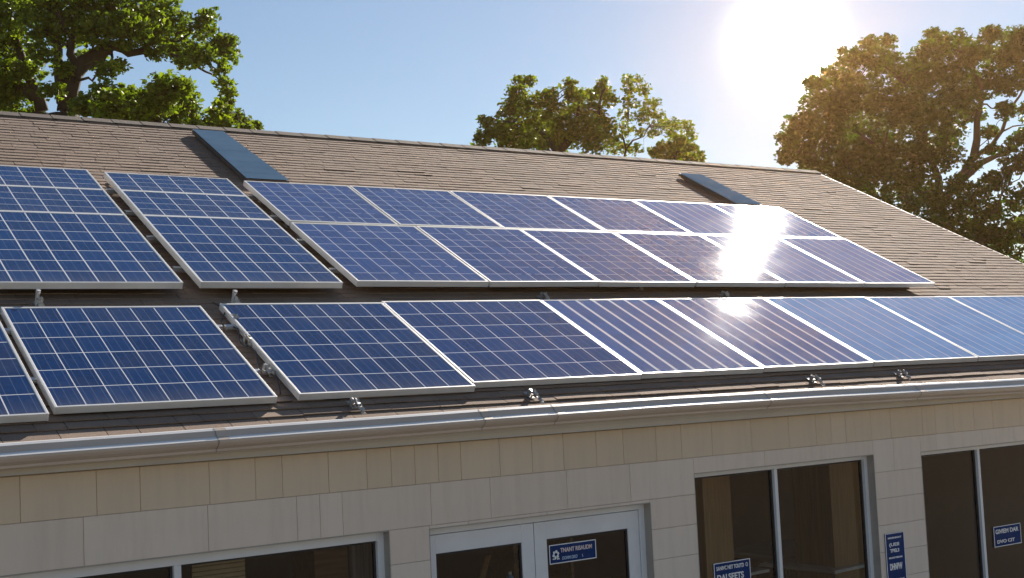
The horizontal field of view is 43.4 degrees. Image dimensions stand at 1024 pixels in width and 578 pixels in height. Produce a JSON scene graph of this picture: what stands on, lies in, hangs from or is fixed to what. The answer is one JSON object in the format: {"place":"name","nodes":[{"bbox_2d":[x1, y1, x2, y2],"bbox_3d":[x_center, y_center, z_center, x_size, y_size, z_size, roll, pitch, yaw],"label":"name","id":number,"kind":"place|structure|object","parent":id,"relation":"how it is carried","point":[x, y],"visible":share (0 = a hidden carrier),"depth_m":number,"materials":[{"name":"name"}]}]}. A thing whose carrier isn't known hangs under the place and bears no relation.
{"place":"outdoors","nodes":[
{"label":"outdoors","id":0,"kind":"place"},
{"bbox_2d":[506,571,513,577],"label":"water bottle","id":1,"kind":"object","parent":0,"point":[509,575],"visible":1,"depth_m":9.42,"materials":[{"name":"blue plastic"}]},
{"bbox_2d":[2,0,1023,258],"label":"sky","id":2,"kind":"structure","parent":0,"point":[407,70],"materials":[{"name":"blue"}]},
{"bbox_2d":[604,557,797,577],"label":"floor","id":3,"kind":"structure","parent":0,"point":[755,563],"depth_m":18.55,"materials":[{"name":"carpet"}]},
{"bbox_2d":[293,546,347,577],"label":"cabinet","id":4,"kind":"object","parent":3,"relation":"on","point":[328,563],"visible":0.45,"depth_m":9.76,"materials":[{"name":"brown wood"}]},
{"bbox_2d":[489,538,573,577],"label":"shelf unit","id":5,"kind":"object","parent":3,"relation":"on","point":[504,561],"visible":0.11,"depth_m":10.89,"materials":[{"name":"brown wood"}]},
{"bbox_2d":[695,476,733,577],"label":"wooden column","id":6,"kind":"structure","parent":3,"relation":"on","point":[714,520],"depth_m":10.97,"materials":[{"name":"brown wood"}]},
{"bbox_2d":[759,556,864,577],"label":"table","id":7,"kind":"object","parent":3,"relation":"on","point":[791,563],"visible":0.48,"depth_m":12.28,"materials":[{"name":"white laminate"}]},
{"bbox_2d":[791,461,864,577],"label":"wooden column","id":8,"kind":"structure","parent":3,"relation":"on","point":[827,516],"depth_m":12.34,"materials":[{"name":"brown wood"}]},
{"bbox_2d":[750,567,768,577],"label":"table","id":9,"kind":"object","parent":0,"point":[757,572],"visible":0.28,"depth_m":12.23,"materials":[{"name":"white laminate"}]},
{"bbox_2d":[734,540,795,577],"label":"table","id":10,"kind":"object","parent":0,"point":[765,549],"visible":0.37,"depth_m":13.55,"materials":[{"name":"brown laminate"}]},
{"label":"ground","id":11,"kind":"structure","parent":0,"visible":0},
{"bbox_2d":[0,0,49,114],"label":"tree","id":12,"kind":"object","parent":11,"relation":"on","point":[15,70],"visible":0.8,"depth_m":26.17,"materials":[{"name":"green plant"}]},
{"bbox_2d":[5,0,242,116],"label":"tree","id":13,"kind":"object","parent":11,"relation":"on","point":[148,26],"visible":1,"depth_m":24.96,"materials":[{"name":"green plant"}]},
{"bbox_2d":[66,69,207,123],"bbox_3d":[-6.222,0.466,22.452,2.698,8.744,2.481,0,-5,-34],"label":"tree","id":14,"kind":"object","parent":11,"relation":"on","point":[162,98],"visible":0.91,"depth_m":22.20,"materials":[{"name":"green plant"}]},
{"bbox_2d":[185,85,264,129],"bbox_3d":[-4.891,0.506,22.084,1.126,8.485,2.898,-3,-4,-3],"label":"tree","id":15,"kind":"object","parent":11,"relation":"on","point":[223,113],"visible":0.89,"depth_m":21.80,"materials":[{"name":"green plant"}]},
{"bbox_2d":[0,111,1023,577],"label":"building","id":16,"kind":"structure","parent":11,"relation":"on","point":[450,485],"depth_m":9.33,"materials":[{"name":"concrete"}]},
{"bbox_2d":[33,289,44,306],"bbox_3d":[-3.083,0.073,8.385,0.052,0.143,0.149,0,-5,-34],"label":"mounting bracket","id":17,"kind":"object","parent":16,"relation":"attached to","point":[38,301],"visible":0.87,"depth_m":8.36,"materials":[{"name":"metal"}]},
{"bbox_2d":[106,188,117,193],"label":"mounting rail","id":18,"kind":"object","parent":16,"relation":"attached to","point":[110,191],"visible":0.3,"depth_m":10.79,"materials":[{"name":"metal"}]},
{"bbox_2d":[4,325,222,334],"bbox_3d":[-3.143,0.260,7.869,2.854,0.042,0.047,0,-5,-34],"label":"mounting rail","id":19,"kind":"object","parent":16,"relation":"attached to","point":[8,331],"visible":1,"depth_m":7.89,"materials":[{"name":"metal"}]},
{"bbox_2d":[0,322,48,423],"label":"solar panel","id":20,"kind":"object","parent":19,"relation":"on","point":[21,400],"visible":1,"depth_m":7.12,"materials":[{"name":"glass"}]},
{"bbox_2d":[0,306,276,413],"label":"solar panel","id":21,"kind":"object","parent":19,"relation":"on","point":[83,359],"visible":1,"depth_m":7.84,"materials":[{"name":"glass"}]},
{"bbox_2d":[124,210,136,215],"bbox_3d":[-2.617,-0.613,10.694,1.207,0.048,0.049,0,-5,-34],"label":"mounting rail","id":22,"kind":"object","parent":16,"relation":"attached to","point":[129,213],"visible":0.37,"depth_m":10.37,"materials":[{"name":"metal"}]},
{"bbox_2d":[30,369,260,383],"bbox_3d":[-2.783,0.524,7.330,2.854,0.042,0.047,0,-5,-34],"label":"mounting rail","id":23,"kind":"object","parent":16,"relation":"attached to","point":[34,379],"visible":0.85,"depth_m":7.36,"materials":[{"name":"metal"}]},
{"bbox_2d":[146,235,157,240],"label":"mounting rail","id":24,"kind":"object","parent":16,"relation":"attached to","point":[151,238],"visible":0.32,"depth_m":9.91,"materials":[{"name":"metal"}]},
{"bbox_2d":[0,530,390,577],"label":"window","id":25,"kind":"structure","parent":16,"relation":"in","point":[380,540],"depth_m":7.47,"materials":[{"name":"white metal"}]},
{"bbox_2d":[191,559,244,577],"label":"slatted blind","id":26,"kind":"object","parent":16,"relation":"attached to","point":[231,569],"visible":0.69,"depth_m":7.82,"materials":[{"name":"brown wood"}]},
{"bbox_2d":[224,324,236,329],"bbox_3d":[2.458,0.258,11.614,10.575,0.042,0.047,0,-5,-34],"label":"mounting rail","id":27,"kind":"object","parent":16,"relation":"attached to","point":[228,326],"visible":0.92,"depth_m":8.68,"materials":[{"name":"metal"}]},
{"bbox_2d":[219,302,474,400],"bbox_3d":[-1.145,0.393,8.771,1.272,0.695,1.298,0,-5,-34],"label":"solar panel","id":28,"kind":"object","parent":27,"relation":"on","point":[311,351],"visible":1,"depth_m":8.66,"materials":[{"name":"glass"}]},
{"bbox_2d":[381,300,641,387],"bbox_3d":[-0.022,0.377,9.570,1.455,0.686,1.284,0,-5,-34],"label":"solar panel","id":29,"kind":"object","parent":27,"relation":"on","point":[488,343],"visible":0.86,"depth_m":9.47,"materials":[{"name":"glass"}]},
{"bbox_2d":[540,298,763,378],"bbox_3d":[1.100,0.373,10.335,1.235,0.689,1.291,0,-5,-34],"label":"solar panel","id":30,"kind":"object","parent":27,"relation":"on","point":[651,338],"visible":0.88,"depth_m":10.24,"materials":[{"name":"glass"}]},
{"bbox_2d":[656,297,873,371],"bbox_3d":[2.151,0.368,11.046,1.275,0.690,1.293,0,-5,-34],"label":"solar panel","id":31,"kind":"object","parent":27,"relation":"on","point":[767,336],"visible":0.91,"depth_m":10.96,"materials":[{"name":"glass"}]},
{"bbox_2d":[762,297,977,366],"bbox_3d":[3.268,0.366,11.796,1.389,0.692,1.299,0,-5,-34],"label":"solar panel","id":32,"kind":"object","parent":27,"relation":"on","point":[877,334],"visible":0.88,"depth_m":11.71,"materials":[{"name":"glass"}]},
{"bbox_2d":[865,296,1023,360],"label":"solar panel","id":33,"kind":"object","parent":27,"relation":"on","point":[981,336],"visible":0.86,"depth_m":12.51,"materials":[{"name":"glass"}]},
{"bbox_2d":[948,296,1023,333],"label":"solar panel","id":34,"kind":"object","parent":27,"relation":"on","point":[1008,311],"visible":0.82,"depth_m":13.42,"materials":[{"name":"glass"}]},
{"bbox_2d":[228,290,240,302],"bbox_3d":[-1.963,0.076,9.122,0.051,0.139,0.144,0,-5,-34],"label":"mounting bracket","id":35,"kind":"object","parent":16,"relation":"attached to","point":[234,299],"visible":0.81,"depth_m":9.09,"materials":[{"name":"metal"}]},
{"bbox_2d":[192,129,288,182],"bbox_3d":[-2.727,-1.324,12.777,0.434,0.782,1.477,0,-5,-34],"label":"glass strip","id":36,"kind":"object","parent":16,"relation":"attached to","point":[240,160],"visible":0.94,"depth_m":12.64,"materials":[{"name":"blue glass"}]},
{"bbox_2d":[240,334,251,346],"bbox_3d":[-1.756,0.346,8.530,0.052,0.096,0.144,0,-5,-34],"label":"mounting bracket","id":37,"kind":"object","parent":16,"relation":"attached to","point":[246,340],"visible":1,"depth_m":8.51,"materials":[{"name":"metal"}]},
{"bbox_2d":[212,302,280,394],"bbox_3d":[-1.771,0.369,8.480,0.087,0.671,1.306,0,-5,-31],"label":"cable","id":38,"kind":"object","parent":16,"relation":"attached to","point":[222,323],"visible":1,"depth_m":8.41,"materials":[{"name":"black rubber"}]},
{"bbox_2d":[261,363,275,376],"bbox_3d":[-1.554,0.514,8.163,0.053,0.092,0.143,0,-5,-34],"label":"mounting bracket","id":39,"kind":"object","parent":16,"relation":"attached to","point":[268,367],"visible":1,"depth_m":8.12,"materials":[{"name":"metal"}]},
{"bbox_2d":[262,368,275,374],"bbox_3d":[2.819,0.522,11.075,10.575,0.042,0.047,0,-5,-34],"label":"mounting rail","id":40,"kind":"object","parent":16,"relation":"attached to","point":[264,371],"visible":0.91,"depth_m":8.14,"materials":[{"name":"metal"}]},
{"bbox_2d":[270,215,282,220],"bbox_3d":[0.790,-0.615,12.972,6.893,0.048,0.049,0,-5,-34],"label":"mounting rail","id":41,"kind":"object","parent":16,"relation":"attached to","point":[275,217],"visible":0.12,"depth_m":11.06,"materials":[{"name":"metal"}]},
{"bbox_2d":[243,181,397,225],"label":"solar panel","id":42,"kind":"object","parent":41,"relation":"on","point":[287,203],"visible":0.89,"depth_m":11.51,"materials":[{"name":"glass"}]},
{"bbox_2d":[449,191,604,231],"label":"solar panel","id":43,"kind":"object","parent":41,"relation":"on","point":[524,211],"visible":0.73,"depth_m":12.78,"materials":[{"name":"glass"}]},
{"bbox_2d":[632,200,770,236],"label":"solar panel","id":44,"kind":"object","parent":41,"relation":"on","point":[700,218],"visible":0.71,"depth_m":14.07,"materials":[{"name":"glass"}]},
{"bbox_2d":[710,204,842,238],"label":"solar panel","id":45,"kind":"object","parent":41,"relation":"on","point":[772,221],"visible":0.67,"depth_m":14.71,"materials":[{"name":"glass"}]},
{"bbox_2d":[296,239,308,244],"bbox_3d":[1.093,-0.392,12.519,6.893,0.048,0.049,0,-5,-34],"label":"mounting rail","id":46,"kind":"object","parent":16,"relation":"attached to","point":[301,241],"visible":0.1,"depth_m":10.61,"materials":[{"name":"metal"}]},
{"bbox_2d":[290,222,488,286],"bbox_3d":[-1.031,-0.289,10.655,1.190,0.648,1.211,0,-5,-34],"label":"solar panel","id":47,"kind":"object","parent":46,"relation":"on","point":[359,255],"visible":1,"depth_m":10.54,"materials":[{"name":"glass"}]},
{"bbox_2d":[416,226,598,286],"bbox_3d":[-0.059,-0.291,11.304,1.108,0.652,1.211,0,-5,-34],"label":"solar panel","id":48,"kind":"object","parent":46,"relation":"on","point":[500,257],"visible":0.87,"depth_m":11.21,"materials":[{"name":"glass"}]},
{"bbox_2d":[520,229,695,286],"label":"solar panel","id":49,"kind":"object","parent":46,"relation":"on","point":[607,259],"visible":0.9,"depth_m":11.83,"materials":[{"name":"glass"}]},
{"bbox_2d":[776,237,934,286],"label":"solar panel","id":50,"kind":"object","parent":46,"relation":"on","point":[867,268],"visible":0.88,"depth_m":13.72,"materials":[{"name":"glass"}]},
{"bbox_2d":[346,397,364,414],"bbox_3d":[-0.964,0.725,7.951,0.049,0.111,0.190,0,-5,-34],"label":"mounting bracket","id":51,"kind":"object","parent":16,"relation":"attached to","point":[351,404],"visible":1,"depth_m":7.94,"materials":[{"name":"metal"}]},
{"bbox_2d":[349,543,372,577],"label":"grey curtain","id":52,"kind":"object","parent":16,"relation":"hanging from","point":[360,561],"depth_m":8.45,"materials":[{"name":"fabric"}]},
{"bbox_2d":[414,287,639,289],"bbox_3d":[0.166,-0.014,10.868,2.626,0.066,0.142,0,-5,-33],"label":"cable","id":53,"kind":"object","parent":16,"relation":"attached to","point":[542,287],"visible":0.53,"depth_m":10.97,"materials":[{"name":"black rubber"}]},
{"bbox_2d":[523,388,543,403],"bbox_3d":[0.145,0.724,8.688,0.048,0.114,0.190,0,-5,-37],"label":"mounting bracket","id":54,"kind":"object","parent":16,"relation":"attached to","point":[530,395],"visible":1,"depth_m":8.69,"materials":[{"name":"metal"}]},
{"bbox_2d":[429,502,654,577],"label":"door","id":55,"kind":"structure","parent":16,"relation":"in","point":[532,534],"depth_m":8.71,"materials":[{"name":"paint"}]},
{"bbox_2d":[548,539,596,564],"bbox_3d":[0.418,1.810,8.857,0.400,0.130,0.009,0,-5,-34],"label":"door sign","id":56,"kind":"object","parent":55,"relation":"attached to","point":[572,551],"visible":1,"depth_m":8.85,"materials":[{"name":"blue plastic"}]},
{"bbox_2d":[536,292,549,299],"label":"mounting bracket","id":57,"kind":"object","parent":16,"relation":"attached to","point":[541,297],"visible":0.95,"depth_m":10.68,"materials":[{"name":"metal"}]},
{"bbox_2d":[678,173,761,205],"bbox_3d":[2.571,-1.238,16.059,0.450,0.585,1.091,0,-5,-34],"label":"skylight","id":58,"kind":"object","parent":16,"relation":"on","point":[720,191],"visible":0.93,"depth_m":15.98},
{"bbox_2d":[717,290,730,297],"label":"mounting bracket","id":59,"kind":"object","parent":16,"relation":"attached to","point":[722,295],"visible":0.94,"depth_m":11.84,"materials":[{"name":"metal"}]},
{"bbox_2d":[713,558,750,577],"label":"window sign","id":60,"kind":"object","parent":16,"relation":"attached to","point":[740,568],"visible":1,"depth_m":9.67,"materials":[{"name":"blue plastic"}]},
{"bbox_2d":[694,454,881,577],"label":"window","id":61,"kind":"structure","parent":16,"relation":"in","point":[866,468],"depth_m":10.43,"materials":[{"name":"white metal"}]},
{"bbox_2d":[805,374,825,385],"bbox_3d":[2.404,0.724,10.191,0.047,0.103,0.179,0,-5,-38],"label":"mounting bracket","id":62,"kind":"object","parent":16,"relation":"attached to","point":[811,379],"visible":1,"depth_m":10.19,"materials":[{"name":"metal"}]},
{"bbox_2d":[884,531,906,577],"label":"wall sign","id":63,"kind":"object","parent":16,"relation":"attached to","point":[895,555],"depth_m":10.51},
{"bbox_2d":[892,369,910,380],"bbox_3d":[3.272,0.722,10.788,0.051,0.098,0.165,0,-5,-34],"label":"mounting bracket","id":64,"kind":"object","parent":16,"relation":"attached to","point":[898,373],"visible":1,"depth_m":10.78,"materials":[{"name":"metal"}]},
{"bbox_2d":[921,441,1023,577],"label":"window","id":65,"kind":"structure","parent":16,"relation":"in","point":[975,456],"depth_m":11.30,"materials":[{"name":"white metal"}]},
{"bbox_2d":[993,523,1021,547],"bbox_3d":[4.435,2.203,11.512,0.390,0.180,0.009,0,-5,-34],"label":"window sign","id":66,"kind":"object","parent":16,"relation":"attached to","point":[1006,535],"visible":1,"depth_m":11.51,"materials":[{"name":"blue plastic"}]},
{"bbox_2d":[470,74,622,154],"bbox_3d":[0.940,-0.044,28.609,4.909,9.940,2.709,0,-5,-34],"label":"tree","id":67,"kind":"object","parent":11,"relation":"on","point":[548,126],"visible":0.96,"depth_m":28.35,"materials":[{"name":"green plant"}]},
{"bbox_2d":[604,73,698,156],"bbox_3d":[3.304,-0.256,31.305,3.319,10.515,2.590,0,-5,-34],"label":"tree","id":68,"kind":"object","parent":11,"relation":"on","point":[666,125],"visible":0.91,"depth_m":31.52,"materials":[{"name":"green plant"}]},
{"bbox_2d":[647,133,706,161],"bbox_3d":[4.040,0.607,29.577,1.342,8.502,2.944,-3,-4,9],"label":"tree","id":69,"kind":"object","parent":11,"relation":"on","point":[681,147],"visible":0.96,"depth_m":29.10,"materials":[{"name":"green plant"}]},
{"bbox_2d":[773,24,1023,222],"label":"tree","id":70,"kind":"object","parent":11,"relation":"on","point":[857,155],"visible":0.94,"depth_m":36.50,"materials":[{"name":"green plant"}]},
{"bbox_2d":[872,106,1023,262],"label":"tree","id":71,"kind":"object","parent":11,"relation":"on","point":[991,235],"visible":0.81,"depth_m":31.87,"materials":[{"name":"green plant"}]},
{"bbox_2d":[1005,204,1023,249],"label":"tree","id":72,"kind":"object","parent":11,"relation":"on","point":[1017,222],"visible":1,"depth_m":30.09,"materials":[{"name":"green plant"}]},
{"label":"bracket","id":73,"kind":"object","parent":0,"visible":0},
{"bbox_2d":[172,266,185,272],"bbox_3d":[-1.977,-0.144,9.738,1.207,0.048,0.049,0,-5,-34],"label":"mounting rail","id":74,"kind":"object","parent":73,"relation":"attached to","point":[177,269],"visible":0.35,"depth_m":9.41,"materials":[{"name":"metal"}]},
{"bbox_2d":[103,172,342,287],"bbox_3d":[-2.394,-0.505,10.376,1.112,1.195,2.281,0,-5,-34],"label":"solar panel","id":75,"kind":"object","parent":74,"relation":"on","point":[206,232],"visible":1,"depth_m":10.17,"materials":[{"name":"glass"}]},
{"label":"bracket","id":76,"kind":"object","parent":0,"visible":0},
{"bbox_2d":[329,268,341,273],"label":"mounting rail","id":77,"kind":"object","parent":76,"relation":"attached to","point":[334,270],"visible":0.09,"depth_m":10.11,"materials":[{"name":"metal"}]},
{"bbox_2d":[613,232,784,286],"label":"solar panel","id":78,"kind":"object","parent":77,"relation":"on","point":[700,261],"visible":0.91,"depth_m":12.46,"materials":[{"name":"glass"}]},
{"bbox_2d":[700,235,863,286],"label":"solar panel","id":79,"kind":"object","parent":77,"relation":"on","point":[789,265],"visible":0.87,"depth_m":13.09,"materials":[{"name":"glass"}]},
{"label":"bracket","id":80,"kind":"object","parent":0,"visible":0},
{"bbox_2d":[247,194,258,199],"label":"mounting rail","id":81,"kind":"object","parent":80,"relation":"attached to","point":[251,197],"visible":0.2,"depth_m":11.49,"materials":[{"name":"metal"}]},
{"bbox_2d":[349,186,502,227],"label":"solar panel","id":82,"kind":"object","parent":81,"relation":"on","point":[412,207],"visible":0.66,"depth_m":12.13,"materials":[{"name":"glass"}]},
{"bbox_2d":[548,196,691,233],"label":"solar panel","id":83,"kind":"object","parent":81,"relation":"on","point":[617,215],"visible":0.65,"depth_m":13.43,"materials":[{"name":"glass"}]},
{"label":"rail","id":84,"kind":"object","parent":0,"visible":0},
{"bbox_2d":[0,165,182,288],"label":"solar panel","id":85,"kind":"object","parent":84,"relation":"attached to","point":[63,228],"visible":1,"depth_m":9.37,"materials":[{"name":"glass"}]},
{"bbox_3d":[-0.045,2.946,9.388,0.900,1.284,0.500,0,-5,-34],"label":"counter","id":86,"kind":"object","parent":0,"visible":0},
{"bbox_2d":[479,555,490,577],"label":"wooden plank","id":87,"kind":"object","parent":86,"relation":"on","point":[485,565],"visible":1,"depth_m":9.85,"materials":[{"name":"brown wood"}]}
]}

